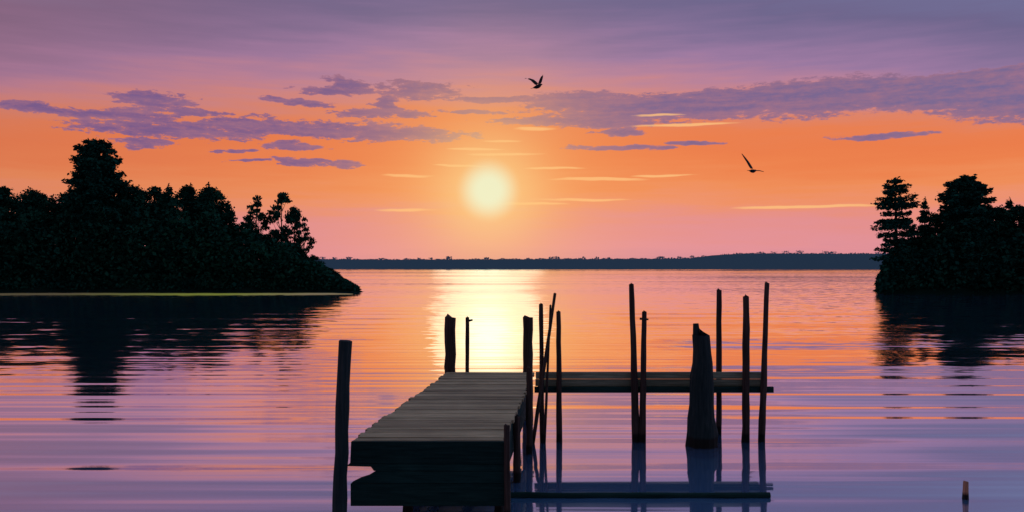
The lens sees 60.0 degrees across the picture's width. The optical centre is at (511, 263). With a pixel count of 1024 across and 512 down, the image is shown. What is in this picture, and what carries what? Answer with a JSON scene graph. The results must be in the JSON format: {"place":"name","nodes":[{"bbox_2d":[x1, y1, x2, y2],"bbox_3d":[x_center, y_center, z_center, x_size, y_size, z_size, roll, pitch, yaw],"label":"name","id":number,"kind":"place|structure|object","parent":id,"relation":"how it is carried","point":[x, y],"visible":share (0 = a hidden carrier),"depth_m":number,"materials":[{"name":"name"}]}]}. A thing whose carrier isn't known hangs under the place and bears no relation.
{"place":"outdoors","nodes":[
{"label":"outdoors","id":0,"kind":"place"},
{"bbox_2d":[0,293,349,295],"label":"sandbar","id":1,"kind":"structure","parent":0,"point":[185,294],"depth_m":76.14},
{"bbox_2d":[0,255,362,291],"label":"wooded bank","id":2,"kind":"structure","parent":0,"point":[191,289],"depth_m":81.39,"materials":[{"name":"black plant"}]},
{"bbox_2d":[0,191,15,221],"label":"broadleaf tree","id":3,"kind":"object","parent":2,"relation":"on","point":[2,198],"visible":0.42,"depth_m":87.58,"materials":[{"name":"black plant"}]},
{"bbox_2d":[0,185,21,209],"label":"broadleaf tree","id":4,"kind":"object","parent":2,"relation":"on","point":[5,189],"visible":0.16,"depth_m":90.09,"materials":[{"name":"black plant"}]},
{"bbox_2d":[0,193,22,229],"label":"broadleaf tree","id":5,"kind":"object","parent":2,"relation":"on","point":[10,205],"visible":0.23,"depth_m":86.92,"materials":[{"name":"black plant"}]},
{"bbox_2d":[17,186,35,197],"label":"broadleaf tree","id":6,"kind":"object","parent":2,"relation":"on","point":[27,191],"visible":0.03,"depth_m":93.21,"materials":[{"name":"black plant"}]},
{"bbox_2d":[9,190,51,255],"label":"broadleaf tree","id":7,"kind":"object","parent":2,"relation":"on","point":[32,199],"visible":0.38,"depth_m":84.75,"materials":[{"name":"black plant"}]},
{"bbox_2d":[38,193,47,207],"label":"broadleaf tree","id":8,"kind":"object","parent":2,"relation":"on","point":[43,195],"visible":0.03,"depth_m":91.09,"materials":[{"name":"black plant"}]},
{"bbox_2d":[29,194,72,266],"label":"broadleaf tree","id":9,"kind":"object","parent":2,"relation":"on","point":[48,204],"visible":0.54,"depth_m":83.46,"materials":[{"name":"black plant"}]},
{"bbox_2d":[55,191,67,203],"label":"broadleaf tree","id":10,"kind":"object","parent":2,"relation":"on","point":[62,195],"visible":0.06,"depth_m":91.53,"materials":[{"name":"black plant"}]},
{"bbox_2d":[58,138,137,263],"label":"pine tree","id":11,"kind":"object","parent":2,"relation":"on","point":[95,181],"visible":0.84,"depth_m":83.06,"materials":[{"name":"green plant"}]},
{"bbox_2d":[124,184,158,244],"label":"broadleaf tree","id":12,"kind":"object","parent":2,"relation":"on","point":[137,190],"visible":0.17,"depth_m":86.01,"materials":[{"name":"black plant"}]},
{"bbox_2d":[132,186,174,242],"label":"broadleaf tree","id":13,"kind":"object","parent":2,"relation":"on","point":[154,191],"visible":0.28,"depth_m":86.25,"materials":[{"name":"black plant"}]},
{"bbox_2d":[154,183,184,259],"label":"spruce tree","id":14,"kind":"object","parent":2,"relation":"on","point":[169,191],"visible":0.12,"depth_m":85.68,"materials":[{"name":"black plant"}]},
{"bbox_2d":[0,192,359,290],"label":"undergrowth","id":15,"kind":"object","parent":2,"relation":"on","point":[247,257],"visible":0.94,"depth_m":82.22,"materials":[{"name":"green plant"}]},
{"bbox_2d":[172,184,199,210],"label":"broadleaf tree","id":16,"kind":"object","parent":2,"relation":"on","point":[183,191],"visible":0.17,"depth_m":92.14,"materials":[{"name":"black plant"}]},
{"bbox_2d":[179,183,199,244],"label":"spruce tree","id":17,"kind":"object","parent":2,"relation":"on","point":[189,203],"visible":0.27,"depth_m":87.12,"materials":[{"name":"black plant"}]},
{"bbox_2d":[189,182,229,270],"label":"spruce tree","id":18,"kind":"object","parent":2,"relation":"on","point":[206,192],"visible":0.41,"depth_m":83.99,"materials":[{"name":"black plant"}]},
{"bbox_2d":[188,185,234,238],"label":"broadleaf tree","id":19,"kind":"object","parent":2,"relation":"on","point":[220,203],"visible":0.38,"depth_m":85.55,"materials":[{"name":"black plant"}]},
{"bbox_2d":[223,204,234,230],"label":"open crowned tree","id":20,"kind":"object","parent":2,"relation":"on","point":[228,209],"visible":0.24,"depth_m":87.33,"materials":[{"name":"black plant"}]},
{"bbox_2d":[221,210,243,251],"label":"broadleaf tree","id":21,"kind":"object","parent":2,"relation":"on","point":[231,219],"visible":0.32,"depth_m":85.58,"materials":[{"name":"black plant"}]},
{"bbox_2d":[236,220,259,252],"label":"broadleaf tree","id":22,"kind":"object","parent":2,"relation":"on","point":[249,223],"visible":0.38,"depth_m":85.59,"materials":[{"name":"black plant"}]},
{"bbox_2d":[240,195,271,233],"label":"open crowned tree","id":23,"kind":"object","parent":2,"relation":"on","point":[260,216],"visible":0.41,"depth_m":87.43,"materials":[{"name":"black plant"}]},
{"bbox_2d":[260,229,282,259],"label":"broadleaf tree","id":24,"kind":"object","parent":2,"relation":"on","point":[272,233],"visible":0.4,"depth_m":85.66,"materials":[{"name":"black plant"}]},
{"bbox_2d":[263,192,300,246],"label":"open crowned tree","id":25,"kind":"object","parent":2,"relation":"on","point":[281,200],"visible":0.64,"depth_m":87.28,"materials":[{"name":"black plant"}]},
{"bbox_2d":[278,207,307,254],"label":"open crowned tree","id":26,"kind":"object","parent":2,"relation":"on","point":[294,211],"visible":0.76,"depth_m":87.11,"materials":[{"name":"black plant"}]},
{"bbox_2d":[289,242,306,256],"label":"broadleaf tree","id":27,"kind":"object","parent":2,"relation":"on","point":[298,245],"visible":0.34,"depth_m":86.06,"materials":[{"name":"black plant"}]},
{"bbox_2d":[294,222,316,260],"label":"open crowned tree","id":28,"kind":"object","parent":2,"relation":"on","point":[306,237],"visible":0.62,"depth_m":87.40,"materials":[{"name":"black plant"}]},
{"bbox_2d":[307,256,325,263],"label":"broadleaf tree","id":29,"kind":"object","parent":2,"relation":"on","point":[316,258],"visible":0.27,"depth_m":85.04,"materials":[{"name":"black plant"}]},
{"bbox_2d":[277,265,361,289],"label":"undergrowth","id":30,"kind":"object","parent":2,"relation":"on","point":[354,284],"visible":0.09,"depth_m":82.35,"materials":[{"name":"black plant"}]},
{"bbox_2d":[0,269,1023,511],"bbox_3d":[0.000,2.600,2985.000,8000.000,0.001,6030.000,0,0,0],"label":"lake water","id":31,"kind":"structure","parent":0,"point":[877,402],"depth_m":18.32,"materials":[{"name":"purple liquid"}]},
{"bbox_2d":[332,340,351,511],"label":"mooring post","id":32,"kind":"object","parent":31,"relation":"in","point":[339,494],"visible":1,"depth_m":8.54,"materials":[{"name":"brown wood"}]},
{"bbox_2d":[532,293,555,443],"bbox_3d":[0.368,2.110,12.816,0.561,3.389,0.059,0,0,-11],"label":"wooden pole","id":33,"kind":"object","parent":31,"relation":"in","point":[543,373],"visible":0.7,"depth_m":12.81,"materials":[{"name":"brown wood"}]},
{"bbox_2d":[543,304,550,443],"bbox_3d":[0.485,2.195,12.846,0.191,3.212,0.041,0,0,-23],"label":"wooden pole","id":34,"kind":"object","parent":31,"relation":"in","point":[546,405],"visible":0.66,"depth_m":12.84,"materials":[{"name":"brown wood"}]},
{"bbox_2d":[348,282,773,511],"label":"dock","id":35,"kind":"object","parent":31,"relation":"in","point":[450,436],"visible":0.94,"depth_m":10.93,"materials":[{"name":"brown wood"}]},
{"bbox_2d":[511,492,770,497],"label":"reflection","id":36,"kind":"object","parent":31,"relation":"on","point":[644,495],"visible":0.97,"depth_m":9.83,"materials":[{"name":"black liquid"}]},
{"bbox_2d":[685,323,717,448],"bbox_3d":[2.700,2.331,12.658,0.495,2.956,0.495,0,0,0],"label":"wooden pile","id":37,"kind":"object","parent":31,"relation":"in","point":[702,431],"visible":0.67,"depth_m":12.53,"materials":[{"name":"brown wood"}]},
{"bbox_2d":[962,481,968,499],"bbox_3d":[4.996,3.099,9.797,0.103,1.405,0.075,0,0,0],"label":"wooden stake","id":38,"kind":"object","parent":31,"relation":"in","point":[965,493],"visible":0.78,"depth_m":9.78,"materials":[{"name":"brown wood"}]},
{"bbox_2d":[0,0,1023,259],"label":"sky","id":39,"kind":"structure","parent":0,"point":[398,129],"materials":[{"name":"orange"}]},
{"bbox_2d":[525,75,542,88],"bbox_3d":[1.022,-8.123,39.821,0.820,0.575,0.814,0,0,-5],"label":"bird","id":40,"kind":"object","parent":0,"point":[536,83],"visible":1,"depth_m":39.96},
{"bbox_2d":[317,254,884,268],"bbox_3d":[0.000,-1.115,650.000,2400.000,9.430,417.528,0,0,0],"label":"shore","id":41,"kind":"structure","parent":0,"point":[797,261],"depth_m":459.73,"materials":[{"name":"black"}]},
{"bbox_2d":[319,250,886,260],"bbox_3d":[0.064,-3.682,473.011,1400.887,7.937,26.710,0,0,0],"label":"distant wood","id":42,"kind":"object","parent":41,"relation":"on","point":[555,257],"visible":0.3,"depth_m":473.31,"materials":[{"name":"black plant"}]},
{"bbox_2d":[742,154,763,172],"bbox_3d":[10.840,-4.548,39.931,0.740,0.900,0.824,0,0,-10],"label":"bird","id":43,"kind":"object","parent":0,"point":[752,170],"visible":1,"depth_m":40.06},
{"bbox_2d":[873,274,1023,293],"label":"wooded bank","id":44,"kind":"structure","parent":0,"point":[960,290],"depth_m":76.47,"materials":[{"name":"black plant"}]},
{"bbox_2d":[869,176,924,286],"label":"pine tree","id":45,"kind":"object","parent":44,"relation":"on","point":[898,203],"visible":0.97,"depth_m":76.92,"materials":[{"name":"green plant"}]},
{"bbox_2d":[891,227,934,267],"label":"broadleaf tree","id":46,"kind":"object","parent":44,"relation":"on","point":[917,241],"visible":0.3,"depth_m":78.43,"materials":[{"name":"black plant"}]},
{"bbox_2d":[911,196,940,272],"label":"spruce tree","id":47,"kind":"object","parent":44,"relation":"on","point":[924,217],"visible":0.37,"depth_m":78.75,"materials":[{"name":"black plant"}]},
{"bbox_2d":[916,212,944,235],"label":"broadleaf tree","id":48,"kind":"object","parent":44,"relation":"on","point":[938,226],"visible":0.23,"depth_m":79.14,"materials":[{"name":"black plant"}]},
{"bbox_2d":[873,222,1023,293],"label":"undergrowth","id":49,"kind":"object","parent":44,"relation":"on","point":[1002,273],"visible":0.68,"depth_m":76.76,"materials":[{"name":"green plant"}]},
{"bbox_2d":[933,174,998,279],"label":"pine tree","id":50,"kind":"object","parent":44,"relation":"on","point":[962,199],"visible":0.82,"depth_m":76.79,"materials":[{"name":"green plant"}]},
{"bbox_2d":[988,204,1015,271],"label":"broadleaf tree","id":51,"kind":"object","parent":44,"relation":"on","point":[999,216],"visible":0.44,"depth_m":78.48,"materials":[{"name":"black plant"}]},
{"bbox_2d":[999,204,1023,271],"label":"broadleaf tree","id":52,"kind":"object","parent":44,"relation":"on","point":[1016,211],"visible":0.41,"depth_m":78.71,"materials":[{"name":"black plant"}]},
{"bbox_2d":[1002,198,1020,268],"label":"spruce tree","id":53,"kind":"object","parent":44,"relation":"on","point":[1009,204],"visible":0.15,"depth_m":79.82,"materials":[{"name":"black plant"}]}
]}

